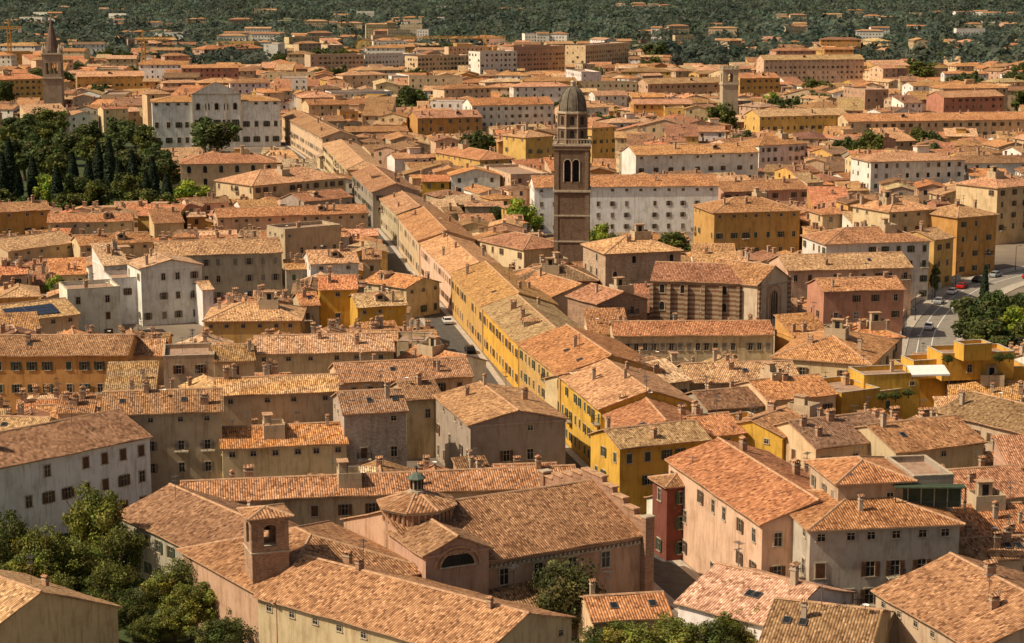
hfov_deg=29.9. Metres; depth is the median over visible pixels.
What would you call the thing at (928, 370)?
awning
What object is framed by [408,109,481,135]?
house
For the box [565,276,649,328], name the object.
house
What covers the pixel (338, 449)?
window
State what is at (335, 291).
house
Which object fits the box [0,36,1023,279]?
house cluster
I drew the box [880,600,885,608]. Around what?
window
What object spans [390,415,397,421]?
window
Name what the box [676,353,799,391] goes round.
house
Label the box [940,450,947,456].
window
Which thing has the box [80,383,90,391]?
window
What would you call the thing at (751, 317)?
house
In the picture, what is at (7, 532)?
tree
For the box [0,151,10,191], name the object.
cypress tree
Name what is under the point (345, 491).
house
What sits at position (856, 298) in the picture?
window
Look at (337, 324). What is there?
house
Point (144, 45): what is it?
tower crane
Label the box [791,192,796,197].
window
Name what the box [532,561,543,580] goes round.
window
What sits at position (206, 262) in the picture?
window
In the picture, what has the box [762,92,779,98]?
tree
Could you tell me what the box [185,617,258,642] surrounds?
tree
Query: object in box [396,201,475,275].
house
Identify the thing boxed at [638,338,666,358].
house
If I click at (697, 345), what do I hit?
window
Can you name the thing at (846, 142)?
tree
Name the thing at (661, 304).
window
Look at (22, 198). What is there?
tree
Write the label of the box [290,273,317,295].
house
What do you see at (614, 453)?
window
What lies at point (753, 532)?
window
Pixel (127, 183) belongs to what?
tree
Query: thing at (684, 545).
window
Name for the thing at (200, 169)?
villa
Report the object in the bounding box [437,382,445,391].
window
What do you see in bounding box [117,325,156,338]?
house
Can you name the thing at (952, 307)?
road marking
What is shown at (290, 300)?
house
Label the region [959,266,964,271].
window
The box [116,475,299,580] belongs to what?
house
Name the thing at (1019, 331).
tree
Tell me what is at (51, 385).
window
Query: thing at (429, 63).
house
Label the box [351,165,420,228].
house
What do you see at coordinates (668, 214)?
window
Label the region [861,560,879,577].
window
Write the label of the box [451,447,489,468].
house
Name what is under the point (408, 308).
house
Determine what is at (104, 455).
window
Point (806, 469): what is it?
house
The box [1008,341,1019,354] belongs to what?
house
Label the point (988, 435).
window
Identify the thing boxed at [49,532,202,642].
lawn
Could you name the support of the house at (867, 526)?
on the ground at (1007, 256)
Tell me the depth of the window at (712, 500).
235.54 m
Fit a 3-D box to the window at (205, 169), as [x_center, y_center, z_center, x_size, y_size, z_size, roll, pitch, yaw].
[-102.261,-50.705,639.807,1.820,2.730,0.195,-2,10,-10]
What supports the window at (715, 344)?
in the house at (748, 340)
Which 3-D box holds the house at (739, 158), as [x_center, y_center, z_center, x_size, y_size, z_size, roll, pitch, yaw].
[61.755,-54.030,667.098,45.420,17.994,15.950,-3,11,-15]
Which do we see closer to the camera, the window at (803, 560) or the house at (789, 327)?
the window at (803, 560)
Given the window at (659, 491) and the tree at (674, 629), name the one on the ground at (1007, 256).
the tree at (674, 629)
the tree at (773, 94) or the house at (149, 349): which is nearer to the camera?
the house at (149, 349)
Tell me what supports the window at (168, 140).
in the palazzo
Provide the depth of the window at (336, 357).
329.90 m
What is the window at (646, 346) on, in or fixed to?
in the house at (748, 340)
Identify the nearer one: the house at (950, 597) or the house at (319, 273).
the house at (950, 597)
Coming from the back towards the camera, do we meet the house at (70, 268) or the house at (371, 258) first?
the house at (371, 258)
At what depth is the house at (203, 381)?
310.18 m
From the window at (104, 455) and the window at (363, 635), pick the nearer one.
the window at (363, 635)
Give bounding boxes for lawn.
[0,139,161,210]
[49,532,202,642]
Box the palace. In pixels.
[529,174,719,232]
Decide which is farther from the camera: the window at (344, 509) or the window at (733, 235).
the window at (733, 235)
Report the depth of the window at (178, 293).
414.24 m
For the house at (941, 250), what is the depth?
461.86 m
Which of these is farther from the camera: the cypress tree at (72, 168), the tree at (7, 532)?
the cypress tree at (72, 168)
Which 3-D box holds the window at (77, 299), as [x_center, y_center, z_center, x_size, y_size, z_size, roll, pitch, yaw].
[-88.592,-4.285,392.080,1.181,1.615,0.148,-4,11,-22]
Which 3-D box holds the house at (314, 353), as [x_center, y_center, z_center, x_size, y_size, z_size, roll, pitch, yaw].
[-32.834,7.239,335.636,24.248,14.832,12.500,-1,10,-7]
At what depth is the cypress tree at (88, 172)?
625.25 m
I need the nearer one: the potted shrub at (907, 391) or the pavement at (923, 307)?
the potted shrub at (907, 391)
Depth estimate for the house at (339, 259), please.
436.15 m
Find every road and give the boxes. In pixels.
[276,142,695,599]
[905,269,1023,354]
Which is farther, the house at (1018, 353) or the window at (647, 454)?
the house at (1018, 353)
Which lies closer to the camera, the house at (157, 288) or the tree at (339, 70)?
the house at (157, 288)
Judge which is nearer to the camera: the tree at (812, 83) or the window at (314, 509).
the window at (314, 509)
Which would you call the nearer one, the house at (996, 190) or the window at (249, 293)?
the window at (249, 293)
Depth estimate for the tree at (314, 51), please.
1518.17 m
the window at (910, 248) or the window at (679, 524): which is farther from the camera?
the window at (910, 248)
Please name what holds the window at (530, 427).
in the house at (495, 423)
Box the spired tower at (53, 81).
[40,18,64,107]
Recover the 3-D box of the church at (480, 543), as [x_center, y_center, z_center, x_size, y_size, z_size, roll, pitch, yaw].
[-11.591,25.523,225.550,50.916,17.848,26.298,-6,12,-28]
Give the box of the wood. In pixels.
[0,0,1023,64]
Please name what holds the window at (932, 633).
in the house at (950, 597)
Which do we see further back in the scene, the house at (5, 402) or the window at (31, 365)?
the window at (31, 365)
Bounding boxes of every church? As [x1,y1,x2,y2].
[176,466,655,642]
[633,258,792,326]
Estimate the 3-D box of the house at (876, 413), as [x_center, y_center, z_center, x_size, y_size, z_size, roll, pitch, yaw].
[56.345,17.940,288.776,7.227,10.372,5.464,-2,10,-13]
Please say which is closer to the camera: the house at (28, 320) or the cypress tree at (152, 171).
the house at (28, 320)
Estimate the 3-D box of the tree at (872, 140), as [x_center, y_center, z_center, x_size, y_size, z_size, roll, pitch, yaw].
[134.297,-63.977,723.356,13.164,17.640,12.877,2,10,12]
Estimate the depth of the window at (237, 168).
641.67 m
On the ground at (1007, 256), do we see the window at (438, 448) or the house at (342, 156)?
the house at (342, 156)
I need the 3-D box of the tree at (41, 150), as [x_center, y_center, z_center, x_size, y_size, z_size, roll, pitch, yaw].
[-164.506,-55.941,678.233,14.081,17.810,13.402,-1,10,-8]
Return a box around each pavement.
[273,140,700,611]
[902,266,1023,354]
[956,281,1023,339]
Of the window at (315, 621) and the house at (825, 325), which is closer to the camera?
the window at (315, 621)
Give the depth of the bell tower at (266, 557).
209.29 m
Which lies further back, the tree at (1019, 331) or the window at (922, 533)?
the tree at (1019, 331)
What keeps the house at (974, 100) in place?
on the ground at (1007, 256)
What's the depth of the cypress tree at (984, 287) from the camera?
417.76 m
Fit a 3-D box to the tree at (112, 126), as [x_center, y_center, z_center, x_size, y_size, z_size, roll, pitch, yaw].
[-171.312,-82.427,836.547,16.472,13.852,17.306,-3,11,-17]
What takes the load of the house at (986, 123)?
on the ground at (1007, 256)
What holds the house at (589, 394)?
on the ground at (1007, 256)
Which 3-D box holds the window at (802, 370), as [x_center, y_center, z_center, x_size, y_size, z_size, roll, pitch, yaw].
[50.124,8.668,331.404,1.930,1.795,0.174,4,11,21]
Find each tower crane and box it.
[0,20,21,52]
[135,30,170,60]
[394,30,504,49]
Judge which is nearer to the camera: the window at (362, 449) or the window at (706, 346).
the window at (362, 449)
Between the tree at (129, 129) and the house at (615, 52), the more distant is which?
the house at (615, 52)
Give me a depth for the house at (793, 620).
195.03 m
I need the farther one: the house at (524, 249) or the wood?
the wood
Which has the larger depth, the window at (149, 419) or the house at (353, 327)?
the house at (353, 327)
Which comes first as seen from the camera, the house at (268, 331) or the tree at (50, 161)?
the house at (268, 331)
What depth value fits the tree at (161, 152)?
668.55 m
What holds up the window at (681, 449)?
in the house at (628, 460)
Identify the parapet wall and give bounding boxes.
[903,274,960,317]
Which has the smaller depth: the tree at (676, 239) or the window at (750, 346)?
the window at (750, 346)
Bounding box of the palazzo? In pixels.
[150,81,280,147]
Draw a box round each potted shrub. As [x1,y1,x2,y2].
[876,391,889,402]
[889,390,902,402]
[900,388,915,398]
[941,354,955,364]
[992,352,1005,364]
[1004,353,1015,361]
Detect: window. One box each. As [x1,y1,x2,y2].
[10,361,20,370]
[12,384,21,392]
[24,494,33,508]
[26,361,36,370]
[27,384,32,392]
[42,361,51,370]
[42,490,54,504]
[43,384,52,392]
[43,463,51,477]
[62,486,74,499]
[65,361,71,370]
[66,383,72,392]
[75,296,80,304]
[79,361,89,370]
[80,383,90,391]
[82,455,90,469]
[83,482,90,494]
[94,361,104,369]
[97,383,103,392]
[100,451,108,465]
[102,477,109,491]
[104,328,112,333]
[105,295,109,302]
[105,311,110,319]
[118,473,129,486]
[119,447,127,461]
[121,499,128,508]
[124,288,131,295]
[137,444,145,457]
[138,469,146,482]
[144,312,151,319]
[144,533,149,548]
[144,560,150,575]
[147,417,153,422]
[150,441,156,451]
[151,463,157,473]
[154,539,161,554]
[160,292,167,299]
[161,273,165,280]
[162,311,167,318]
[166,137,172,143]
[166,545,173,559]
[173,365,183,374]
[175,122,181,127]
[175,272,179,279]
[175,291,180,298]
[175,310,182,317]
[175,440,186,450]
[177,416,183,421]
[178,462,185,472]
[186,166,191,173]
[190,271,197,278]
[195,364,205,373]
[196,103,200,110]
[202,165,207,173]
[202,259,209,265]
[202,439,213,449]
[202,461,213,471]
[203,178,207,185]
[203,415,210,420]
[214,102,218,109]
[215,259,220,265]
[215,292,222,297]
[216,275,220,282]
[219,165,223,172]
[227,399,233,404]
[228,451,236,457]
[232,119,238,125]
[232,135,239,141]
[232,258,237,264]
[233,102,237,109]
[233,365,239,374]
[234,165,239,172]
[243,121,249,126]
[243,136,249,141]
[245,257,252,264]
[245,274,252,280]
[246,290,252,296]
[249,450,257,456]
[250,164,255,170]
[253,136,259,141]
[260,257,264,264]
[261,274,265,280]
[263,121,269,126]
[264,397,270,402]
[265,603,272,612]
[271,449,279,455]
[272,273,279,280]
[273,136,278,141]
[273,257,277,263]
[285,356,291,361]
[288,610,295,619]
[290,396,296,401]
[291,274,296,280]
[294,448,301,454]
[305,312,309,319]
[307,356,313,360]
[310,504,318,516]
[311,617,318,625]
[312,447,320,453]
[322,395,328,400]
[334,355,339,359]
[334,446,341,452]
[335,313,340,320]
[335,623,342,632]
[338,503,351,515]
[359,630,366,639]
[360,447,368,458]
[365,502,378,513]
[376,195,382,200]
[378,354,383,358]
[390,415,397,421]
[390,445,398,456]
[421,304,426,312]
[424,408,431,418]
[434,545,481,569]
[436,423,439,435]
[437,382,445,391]
[437,443,439,456]
[448,433,450,445]
[456,381,462,387]
[459,443,461,455]
[498,566,510,586]
[500,449,512,461]
[517,252,521,258]
[526,424,533,430]
[526,448,534,459]
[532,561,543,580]
[558,628,564,637]
[565,386,567,396]
[567,555,577,570]
[574,393,576,404]
[578,397,580,407]
[583,423,585,433]
[583,444,585,455]
[587,405,589,415]
[600,445,605,457]
[600,550,611,568]
[612,271,617,278]
[612,451,616,463]
[626,453,632,464]
[630,305,634,313]
[631,255,636,263]
[632,343,640,350]
[641,343,649,350]
[642,474,652,485]
[644,451,651,462]
[649,343,658,350]
[655,536,660,551]
[656,486,661,502]
[659,283,664,292]
[659,301,664,310]
[660,343,665,350]
[662,449,671,459]
[666,212,671,216]
[667,343,675,350]
[669,253,673,261]
[675,447,685,453]
[675,516,682,529]
[675,541,682,554]
[676,490,683,504]
[677,343,682,350]
[679,284,683,293]
[680,200,685,205]
[680,212,685,216]
[682,508,686,524]
[682,538,686,554]
[686,343,691,350]
[695,343,700,350]
[697,489,702,504]
[700,285,706,294]
[702,342,710,350]
[710,497,714,513]
[712,342,718,350]
[716,233,722,238]
[721,342,726,350]
[721,505,725,521]
[722,303,726,312]
[723,285,727,294]
[730,342,735,350]
[731,232,736,238]
[736,516,742,533]
[736,550,741,566]
[742,232,748,237]
[746,342,754,350]
[749,559,755,567]
[750,526,755,543]
[756,342,761,350]
[763,438,769,444]
[765,342,770,350]
[770,565,785,575]
[772,531,783,547]
[778,231,783,236]
[790,448,795,459]
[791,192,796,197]
[793,275,797,281]
[797,366,807,374]
[800,555,805,575]
[801,528,805,538]
[807,274,811,281]
[811,474,815,487]
[814,562,826,579]
[815,533,826,542]
[821,482,825,492]
[823,403,832,411]
[837,369,847,375]
[845,531,856,541]
[845,588,854,604]
[853,295,860,301]
[860,587,875,604]
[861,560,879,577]
[865,531,876,540]
[869,246,875,251]
[871,294,878,301]
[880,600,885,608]
[881,246,888,251]
[885,400,890,409]
[886,491,894,497]
[886,559,904,575]
[890,529,901,539]
[891,310,898,317]
[893,294,897,300]
[896,609,901,618]
[907,245,914,252]
[912,557,930,570]
[912,619,917,628]
[917,528,928,537]
[919,290,926,296]
[920,275,926,281]
[922,245,926,251]
[929,629,934,638]
[939,527,950,536]
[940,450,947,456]
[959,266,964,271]
[966,364,972,372]
[973,250,977,255]
[986,432,991,442]
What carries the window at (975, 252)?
in the house at (972, 230)
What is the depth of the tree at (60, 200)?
585.38 m
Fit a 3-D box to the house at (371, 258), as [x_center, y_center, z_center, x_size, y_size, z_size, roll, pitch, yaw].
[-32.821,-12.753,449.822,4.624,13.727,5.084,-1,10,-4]
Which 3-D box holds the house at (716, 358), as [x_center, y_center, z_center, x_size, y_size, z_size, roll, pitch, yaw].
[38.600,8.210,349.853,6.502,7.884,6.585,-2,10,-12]
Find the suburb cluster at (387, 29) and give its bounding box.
[0,2,1015,46]
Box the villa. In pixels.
[179,145,277,196]
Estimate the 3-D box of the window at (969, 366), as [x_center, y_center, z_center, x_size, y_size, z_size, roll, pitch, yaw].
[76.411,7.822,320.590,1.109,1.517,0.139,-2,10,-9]
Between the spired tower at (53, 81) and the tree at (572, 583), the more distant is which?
the spired tower at (53, 81)
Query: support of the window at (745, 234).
in the house at (757, 220)
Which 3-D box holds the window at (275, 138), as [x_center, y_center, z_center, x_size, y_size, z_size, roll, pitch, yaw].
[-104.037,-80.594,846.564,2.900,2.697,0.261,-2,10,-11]
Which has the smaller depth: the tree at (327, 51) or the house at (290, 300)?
the house at (290, 300)
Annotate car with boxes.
[442,316,451,324]
[464,345,475,353]
[924,322,933,329]
[934,297,944,304]
[947,287,957,294]
[956,282,967,288]
[971,275,981,282]
[989,270,1002,277]
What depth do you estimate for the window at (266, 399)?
292.35 m
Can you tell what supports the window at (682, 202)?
in the palace
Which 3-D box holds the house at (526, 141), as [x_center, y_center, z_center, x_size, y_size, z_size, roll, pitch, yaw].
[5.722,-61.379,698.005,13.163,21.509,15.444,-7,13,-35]
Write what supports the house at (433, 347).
on the ground at (1007, 256)
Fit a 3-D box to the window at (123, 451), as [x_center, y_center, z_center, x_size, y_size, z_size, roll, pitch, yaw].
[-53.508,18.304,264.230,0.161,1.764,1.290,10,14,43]
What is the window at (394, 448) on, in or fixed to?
in the house at (373, 422)
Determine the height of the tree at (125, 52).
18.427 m
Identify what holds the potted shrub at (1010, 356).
on the house at (974, 357)
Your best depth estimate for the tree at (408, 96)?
989.11 m
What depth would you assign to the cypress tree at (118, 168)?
604.14 m
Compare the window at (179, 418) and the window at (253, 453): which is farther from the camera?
the window at (253, 453)
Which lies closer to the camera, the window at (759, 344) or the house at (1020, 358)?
the house at (1020, 358)
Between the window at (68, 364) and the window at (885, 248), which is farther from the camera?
the window at (885, 248)
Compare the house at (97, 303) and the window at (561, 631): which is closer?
the window at (561, 631)
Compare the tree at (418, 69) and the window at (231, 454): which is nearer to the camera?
the window at (231, 454)
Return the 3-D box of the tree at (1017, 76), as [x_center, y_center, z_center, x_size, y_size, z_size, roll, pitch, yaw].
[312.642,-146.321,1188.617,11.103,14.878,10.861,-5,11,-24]
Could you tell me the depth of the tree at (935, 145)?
685.76 m
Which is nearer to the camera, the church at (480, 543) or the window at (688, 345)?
the church at (480, 543)
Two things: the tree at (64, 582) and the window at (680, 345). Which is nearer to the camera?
the tree at (64, 582)
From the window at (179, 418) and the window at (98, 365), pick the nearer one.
the window at (179, 418)
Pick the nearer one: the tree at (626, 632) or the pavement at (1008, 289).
the tree at (626, 632)
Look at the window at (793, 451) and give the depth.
273.96 m
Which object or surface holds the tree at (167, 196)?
on the lawn at (80, 164)
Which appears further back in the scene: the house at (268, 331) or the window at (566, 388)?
the house at (268, 331)
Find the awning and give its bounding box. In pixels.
[906,365,949,388]
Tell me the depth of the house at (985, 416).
290.67 m
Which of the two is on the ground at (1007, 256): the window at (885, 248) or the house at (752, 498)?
the house at (752, 498)
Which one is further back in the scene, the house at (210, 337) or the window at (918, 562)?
the house at (210, 337)
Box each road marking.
[916,272,1019,352]
[931,275,1020,344]
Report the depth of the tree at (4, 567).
220.24 m
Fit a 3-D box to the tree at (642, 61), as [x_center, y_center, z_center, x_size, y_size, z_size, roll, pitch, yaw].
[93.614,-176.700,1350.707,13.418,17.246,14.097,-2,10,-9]
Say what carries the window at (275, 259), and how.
in the house at (241, 264)
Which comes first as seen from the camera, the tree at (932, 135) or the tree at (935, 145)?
the tree at (935, 145)
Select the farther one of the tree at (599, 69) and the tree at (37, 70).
the tree at (599, 69)
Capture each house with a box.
[0,70,43,102]
[0,194,50,235]
[0,230,71,264]
[0,257,29,285]
[0,257,33,284]
[0,275,40,303]
[0,285,80,333]
[0,311,41,331]
[0,315,45,333]
[0,328,139,413]
[0,393,11,412]
[0,395,9,414]
[0,402,153,536]
[0,408,58,430]
[0,555,122,642]
[12,400,49,415]
[15,256,39,271]
[16,387,58,411]
[27,378,60,398]
[32,262,51,293]
[35,382,100,418]
[40,275,88,299]
[47,207,133,233]
[47,257,86,281]
[51,327,91,333]
[55,278,77,288]
[56,324,82,333]
[56,383,97,419]
[59,273,120,333]
[70,225,152,256]
[70,385,101,401]
[76,67,143,89]
[84,261,92,279]
[85,321,108,333]
[90,239,126,279]
[100,360,159,409]
[100,377,223,492]
[103,244,214,325]
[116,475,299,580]
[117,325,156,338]
[133,330,167,388]
[141,326,173,343]
[152,232,282,303]
[159,376,174,388]
[163,337,214,388]
[175,329,231,343]
[178,324,233,343]
[178,362,214,387]
[180,454,575,526]
[193,42,263,61]
[202,291,306,342]
[210,333,255,377]
[212,199,368,232]
[213,163,347,199]
[213,363,339,425]
[214,287,248,306]
[219,412,348,477]
[221,288,257,304]
[246,317,302,342]
[252,539,576,642]
[253,284,276,298]
[253,322,395,373]
[254,358,291,375]
[257,290,289,303]
[267,220,340,284]
[278,188,352,205]
[280,109,357,158]
[280,289,292,304]
[283,252,306,298]
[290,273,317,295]
[291,285,320,333]
[300,264,331,279]
[302,241,359,279]
[304,53,363,68]
[307,319,346,333]
[310,321,336,333]
[316,261,357,328]
[322,139,385,175]
[328,352,473,391]
[331,370,408,466]
[335,318,348,330]
[346,459,376,472]
[347,312,397,358]
[348,270,365,292]
[348,282,407,325]
[349,316,361,329]
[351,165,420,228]
[356,311,400,331]
[361,451,412,471]
[362,237,381,279]
[364,53,415,67]
[364,270,441,318]
[379,190,442,245]
[390,371,440,459]
[395,335,488,382]
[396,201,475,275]
[397,328,432,356]
[398,316,433,329]
[399,314,413,331]
[405,53,468,71]
[406,306,410,325]
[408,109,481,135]
[408,332,425,348]
[413,316,437,335]
[417,229,501,312]
[417,455,448,469]
[432,373,568,468]
[435,140,515,166]
[450,260,558,351]
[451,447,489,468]
[462,96,554,131]
[468,49,516,74]
[477,225,553,269]
[481,293,580,386]
[489,565,576,637]
[490,450,556,466]
[499,45,564,71]
[502,122,552,159]
[509,260,516,269]
[513,254,598,284]
[515,264,585,315]
[516,323,664,411]
[526,251,582,267]
[542,356,692,408]
[558,358,699,465]
[565,42,629,63]
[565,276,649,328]
[577,571,673,641]
[580,223,683,292]
[583,308,625,336]
[587,402,711,514]
[588,120,617,162]
[602,375,712,435]
[608,304,774,361]
[621,141,759,178]
[633,281,651,293]
[637,75,719,94]
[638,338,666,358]
[644,495,652,513]
[647,456,697,560]
[664,426,825,576]
[668,350,694,364]
[670,312,684,319]
[673,541,856,642]
[674,55,739,65]
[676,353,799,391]
[677,396,746,442]
[679,247,690,261]
[685,375,765,413]
[690,238,737,262]
[691,187,802,252]
[701,345,737,361]
[718,176,806,204]
[729,71,780,96]
[731,407,757,418]
[734,361,838,411]
[735,129,807,167]
[735,393,825,459]
[737,247,764,263]
[743,104,846,133]
[747,312,775,359]
[756,53,863,82]
[758,581,894,642]
[767,243,913,316]
[769,318,899,377]
[772,406,879,467]
[773,321,831,353]
[774,302,824,352]
[788,451,811,474]
[789,455,966,607]
[791,293,806,312]
[800,217,932,299]
[800,297,806,310]
[805,262,905,334]
[824,371,879,414]
[837,109,1023,136]
[843,311,905,358]
[848,354,919,419]
[850,191,938,231]
[851,404,880,417]
[854,410,987,468]
[857,396,889,416]
[870,552,1023,642]
[872,53,951,63]
[872,406,902,420]
[879,386,920,417]
[894,339,1023,416]
[907,399,936,418]
[908,220,955,287]
[911,334,926,354]
[926,87,1004,111]
[928,195,999,276]
[932,390,963,415]
[934,386,1023,450]
[945,365,1023,401]
[947,450,1023,504]
[950,479,1023,536]
[954,166,1023,244]
[959,512,1023,571]
[983,436,993,465]
[992,435,1023,470]
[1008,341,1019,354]
[1009,339,1023,352]
[1014,343,1023,363]
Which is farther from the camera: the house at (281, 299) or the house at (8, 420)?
the house at (281, 299)
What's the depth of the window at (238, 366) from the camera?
324.78 m
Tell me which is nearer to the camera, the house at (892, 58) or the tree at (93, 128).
the tree at (93, 128)
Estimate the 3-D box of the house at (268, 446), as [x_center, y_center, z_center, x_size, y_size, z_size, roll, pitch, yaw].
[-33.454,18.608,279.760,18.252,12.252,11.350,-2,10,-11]
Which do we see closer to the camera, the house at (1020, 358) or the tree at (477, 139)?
the house at (1020, 358)
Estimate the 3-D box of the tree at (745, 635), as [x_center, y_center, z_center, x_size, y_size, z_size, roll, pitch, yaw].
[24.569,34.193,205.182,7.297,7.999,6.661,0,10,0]
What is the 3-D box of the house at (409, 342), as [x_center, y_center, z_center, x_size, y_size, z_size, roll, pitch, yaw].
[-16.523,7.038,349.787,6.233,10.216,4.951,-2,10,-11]
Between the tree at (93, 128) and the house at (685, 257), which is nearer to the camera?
the house at (685, 257)
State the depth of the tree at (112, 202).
586.83 m
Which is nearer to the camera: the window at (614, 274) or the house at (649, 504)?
the house at (649, 504)
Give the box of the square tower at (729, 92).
[719,65,738,114]
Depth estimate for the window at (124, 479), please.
264.95 m
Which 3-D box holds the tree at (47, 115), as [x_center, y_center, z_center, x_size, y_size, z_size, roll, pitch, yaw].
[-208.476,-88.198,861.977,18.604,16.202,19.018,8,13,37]
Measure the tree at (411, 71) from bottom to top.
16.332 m
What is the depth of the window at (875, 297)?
395.22 m
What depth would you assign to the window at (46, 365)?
322.10 m
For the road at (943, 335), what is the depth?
421.26 m
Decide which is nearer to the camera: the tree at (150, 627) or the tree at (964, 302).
the tree at (150, 627)
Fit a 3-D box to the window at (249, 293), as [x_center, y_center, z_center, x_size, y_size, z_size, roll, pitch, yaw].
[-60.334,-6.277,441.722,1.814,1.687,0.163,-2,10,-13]
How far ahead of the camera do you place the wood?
2388.95 m
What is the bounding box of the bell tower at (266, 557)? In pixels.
[236,503,294,583]
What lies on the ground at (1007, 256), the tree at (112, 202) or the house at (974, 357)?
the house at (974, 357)
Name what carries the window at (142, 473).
in the house at (46, 468)
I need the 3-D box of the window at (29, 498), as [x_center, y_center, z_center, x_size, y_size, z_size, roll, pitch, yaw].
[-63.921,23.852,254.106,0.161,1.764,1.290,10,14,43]
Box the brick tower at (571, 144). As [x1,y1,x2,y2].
[552,80,591,261]
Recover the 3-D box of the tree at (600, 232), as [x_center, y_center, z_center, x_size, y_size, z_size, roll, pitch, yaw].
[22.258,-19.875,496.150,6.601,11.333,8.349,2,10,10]
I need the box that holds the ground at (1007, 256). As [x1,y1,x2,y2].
[43,0,1023,642]
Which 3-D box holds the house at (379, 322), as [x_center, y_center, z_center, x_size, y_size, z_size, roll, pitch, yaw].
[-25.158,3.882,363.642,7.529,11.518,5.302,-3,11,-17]
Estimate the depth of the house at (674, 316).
380.01 m
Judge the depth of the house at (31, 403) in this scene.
309.71 m
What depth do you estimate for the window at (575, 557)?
222.84 m
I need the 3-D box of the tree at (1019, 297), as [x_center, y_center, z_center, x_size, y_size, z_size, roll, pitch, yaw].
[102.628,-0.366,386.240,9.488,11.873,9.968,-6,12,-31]
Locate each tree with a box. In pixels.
[0,81,13,100]
[0,113,39,127]
[0,124,26,151]
[0,133,38,180]
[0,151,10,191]
[0,188,17,201]
[0,509,28,566]
[0,561,28,573]
[1,88,16,100]
[3,136,15,191]
[6,547,62,580]
[9,525,41,571]
[10,163,24,200]
[12,121,40,141]
[15,195,41,201]
[15,522,76,577]
[25,138,66,175]
[26,156,40,199]
[29,67,41,74]
[31,107,70,130]
[32,120,63,145]
[32,173,65,205]
[40,152,68,180]
[43,274,61,293]
[49,128,86,161]
[49,570,77,589]
[50,163,64,204]
[50,192,89,210]
[60,537,110,594]
[61,480,126,547]
[63,69,75,82]
[63,173,90,193]
[67,151,79,178]
[68,133,104,167]
[70,120,106,142]
[73,62,84,69]
[79,179,111,205]
[80,558,140,604]
[82,159,94,184]
[89,84,106,91]
[92,141,103,184]
[93,195,116,204]
[95,48,111,53]
[95,522,148,585]
[97,83,114,90]
[98,132,126,162]
[103,137,115,198]
[103,143,140,174]
[104,117,135,141]
[108,171,142,200]
[109,198,128,204]
[113,159,125,199]
[115,588,155,641]
[117,49,133,54]
[119,120,154,149]
[119,146,163,183]
[123,614,167,642]
[126,149,139,190]
[127,188,160,203]
[132,128,162,152]
[137,142,180,168]
[138,563,184,613]
[141,171,151,192]
[147,156,159,194]
[153,192,178,203]
[153,604,197,642]
[155,152,180,185]
[161,172,172,197]
[163,580,216,639]
[169,556,197,594]
[173,179,213,198]
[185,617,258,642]
[188,120,222,152]
[189,116,242,151]
[206,589,216,618]
[269,51,285,60]
[309,47,319,53]
[315,48,326,53]
[324,48,339,53]
[330,64,347,73]
[339,47,348,52]
[395,85,430,106]
[401,68,417,72]
[415,67,428,74]
[441,42,450,46]
[460,130,498,151]
[489,206,500,219]
[505,197,539,229]
[523,554,606,628]
[529,214,543,231]
[571,625,608,642]
[590,222,610,240]
[591,66,604,74]
[595,111,616,118]
[598,619,667,642]
[609,231,621,237]
[639,58,649,63]
[640,41,669,54]
[647,610,701,642]
[648,55,662,62]
[658,230,690,251]
[682,616,748,642]
[703,102,736,120]
[713,605,759,642]
[719,116,740,129]
[732,130,751,137]
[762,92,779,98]
[767,96,788,107]
[775,102,785,108]
[784,96,799,104]
[800,77,823,88]
[809,89,831,96]
[823,81,833,86]
[831,136,853,149]
[848,138,867,149]
[860,128,886,149]
[906,60,937,77]
[908,125,926,144]
[922,130,945,141]
[929,143,942,148]
[929,263,940,296]
[945,72,967,80]
[949,305,987,339]
[950,291,992,321]
[965,328,992,340]
[966,70,981,78]
[966,309,1013,336]
[979,264,988,297]
[981,289,1023,326]
[987,329,1021,347]
[997,305,1023,334]
[1002,68,1020,77]
[1009,318,1023,345]
[1011,90,1023,110]
[1013,292,1023,308]
[1014,73,1023,79]
[1016,62,1023,69]
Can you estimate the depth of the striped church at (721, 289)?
384.04 m
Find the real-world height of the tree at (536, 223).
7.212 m
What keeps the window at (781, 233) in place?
in the house at (757, 220)
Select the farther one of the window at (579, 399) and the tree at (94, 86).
the tree at (94, 86)
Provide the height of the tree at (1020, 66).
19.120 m
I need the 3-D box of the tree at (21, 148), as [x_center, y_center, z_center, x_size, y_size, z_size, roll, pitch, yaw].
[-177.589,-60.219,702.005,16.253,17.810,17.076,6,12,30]
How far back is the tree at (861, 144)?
720.02 m
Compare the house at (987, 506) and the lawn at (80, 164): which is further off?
the lawn at (80, 164)
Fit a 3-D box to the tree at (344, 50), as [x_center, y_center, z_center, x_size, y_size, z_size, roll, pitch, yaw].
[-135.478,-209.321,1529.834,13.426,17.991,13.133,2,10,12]
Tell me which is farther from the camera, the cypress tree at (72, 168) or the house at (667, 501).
the cypress tree at (72, 168)
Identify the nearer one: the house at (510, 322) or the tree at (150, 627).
the tree at (150, 627)
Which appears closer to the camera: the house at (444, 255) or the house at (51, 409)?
the house at (51, 409)
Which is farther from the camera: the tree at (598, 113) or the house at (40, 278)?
the tree at (598, 113)
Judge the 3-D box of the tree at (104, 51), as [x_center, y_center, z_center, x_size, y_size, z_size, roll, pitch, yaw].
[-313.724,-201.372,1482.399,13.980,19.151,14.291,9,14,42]
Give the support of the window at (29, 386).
in the house at (27, 361)
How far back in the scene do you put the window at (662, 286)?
384.89 m
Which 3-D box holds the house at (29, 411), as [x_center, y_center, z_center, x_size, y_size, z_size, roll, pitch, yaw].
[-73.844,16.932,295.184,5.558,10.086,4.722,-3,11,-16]
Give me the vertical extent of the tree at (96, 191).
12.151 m
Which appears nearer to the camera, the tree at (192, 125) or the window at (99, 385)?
the window at (99, 385)

